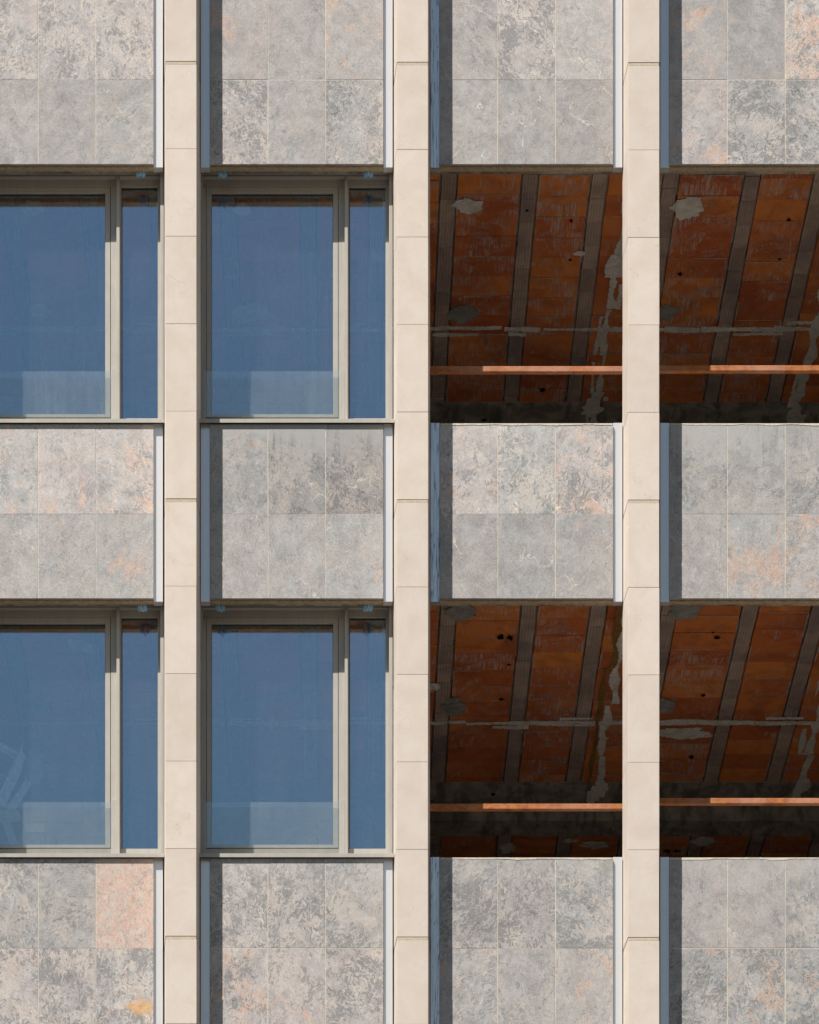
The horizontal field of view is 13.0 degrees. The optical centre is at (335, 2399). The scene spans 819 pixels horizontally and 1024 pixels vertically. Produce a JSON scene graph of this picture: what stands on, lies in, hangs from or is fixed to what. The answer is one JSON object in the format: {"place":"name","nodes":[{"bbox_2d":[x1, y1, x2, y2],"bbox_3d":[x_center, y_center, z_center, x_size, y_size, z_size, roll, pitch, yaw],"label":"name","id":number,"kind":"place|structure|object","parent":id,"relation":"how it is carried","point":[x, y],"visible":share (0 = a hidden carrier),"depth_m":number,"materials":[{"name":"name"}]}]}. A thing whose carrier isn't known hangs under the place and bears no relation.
{"place":"outdoors","nodes":[
{"label":"outdoors","id":0,"kind":"place"},
{"bbox_3d":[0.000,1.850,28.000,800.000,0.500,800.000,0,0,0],"label":"street ground","id":1,"kind":"structure","parent":0,"visible":0},
{"bbox_2d":[0,0,818,1023],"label":"office building","id":2,"kind":"structure","parent":1,"relation":"on","point":[260,424],"depth_m":28.00,"materials":[{"name":"beige stone"}]},
{"bbox_2d":[0,739,49,844],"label":"lifting frame","id":3,"kind":"object","parent":2,"relation":"on","point":[29,760],"visible":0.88,"depth_m":28.39,"materials":[{"name":"white paint"}]},
{"bbox_2d":[0,600,163,870],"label":"window","id":4,"kind":"structure","parent":2,"relation":"in","point":[111,618],"depth_m":28.25,"materials":[{"name":"beige metal"}]},
{"bbox_2d":[0,167,164,441],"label":"window","id":5,"kind":"structure","parent":2,"relation":"in","point":[109,186],"depth_m":28.25,"materials":[{"name":"beige metal"}]},
{"bbox_2d":[136,171,145,177],"bbox_3d":[-1.531,-17.459,28.095,0.076,0.069,0.043,0,0,0],"label":"foam spacer","id":6,"kind":"object","parent":2,"relation":"attached to","point":[140,173],"visible":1,"depth_m":28.09,"materials":[{"name":"blue plastic"}]},
{"bbox_2d":[137,604,146,611],"bbox_3d":[-1.520,-14.048,28.095,0.080,0.082,0.043,0,0,0],"label":"foam spacer","id":7,"kind":"object","parent":2,"relation":"attached to","point":[141,606],"visible":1,"depth_m":28.09,"materials":[{"name":"blue plastic"}]},
{"bbox_2d":[215,604,224,612],"bbox_3d":[-0.908,-14.046,28.095,0.082,0.086,0.043,0,0,0],"label":"foam spacer","id":8,"kind":"object","parent":2,"relation":"attached to","point":[219,606],"visible":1,"depth_m":28.09,"materials":[{"name":"blue plastic"}]},
{"bbox_2d":[217,171,226,177],"bbox_3d":[-0.895,-17.450,28.095,0.081,0.084,0.043,0,0,0],"label":"foam spacer","id":9,"kind":"object","parent":2,"relation":"attached to","point":[221,174],"visible":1,"depth_m":28.09,"materials":[{"name":"blue plastic"}]},
{"bbox_2d":[199,170,393,437],"bbox_3d":[-0.308,-16.615,28.144,1.526,2.357,0.332,0,0,0],"label":"window","id":10,"kind":"structure","parent":2,"relation":"in","point":[235,185],"depth_m":28.25,"materials":[{"name":"beige metal"}]},
{"bbox_2d":[199,604,393,870],"bbox_3d":[-0.308,-13.222,28.144,1.526,2.357,0.332,0,0,0],"label":"window","id":11,"kind":"structure","parent":2,"relation":"in","point":[233,616],"depth_m":28.25,"materials":[{"name":"beige metal"}]},
{"bbox_2d":[363,604,372,611],"bbox_3d":[0.252,-14.050,28.095,0.079,0.078,0.044,0,0,0],"label":"foam spacer","id":12,"kind":"object","parent":2,"relation":"attached to","point":[368,607],"visible":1,"depth_m":28.09,"materials":[{"name":"blue plastic"}]},
{"bbox_2d":[364,171,372,177],"bbox_3d":[0.255,-17.458,28.095,0.075,0.068,0.043,0,0,0],"label":"foam spacer","id":13,"kind":"object","parent":2,"relation":"attached to","point":[368,173],"visible":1,"depth_m":28.09,"materials":[{"name":"blue plastic"}]},
{"bbox_2d":[430,366,621,374],"bbox_3d":[1.491,-16.016,28.280,1.631,0.047,0.048,0,0,0],"label":"steel rail","id":14,"kind":"object","parent":2,"relation":"attached to","point":[525,370],"visible":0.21,"depth_m":28.26,"materials":[{"name":"orange metal"}]},
{"bbox_2d":[430,803,621,811],"bbox_3d":[1.491,-12.565,28.280,1.631,0.047,0.048,0,0,0],"label":"steel rail","id":15,"kind":"object","parent":2,"relation":"attached to","point":[555,807],"visible":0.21,"depth_m":28.26,"materials":[{"name":"orange metal"}]},
{"bbox_2d":[659,365,818,373],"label":"steel rail","id":16,"kind":"object","parent":2,"relation":"attached to","point":[738,369],"visible":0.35,"depth_m":28.26,"materials":[{"name":"orange metal"}]},
{"bbox_2d":[659,798,818,805],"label":"steel rail","id":17,"kind":"object","parent":2,"relation":"attached to","point":[738,801],"visible":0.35,"depth_m":28.26,"materials":[{"name":"orange metal"}]}
]}

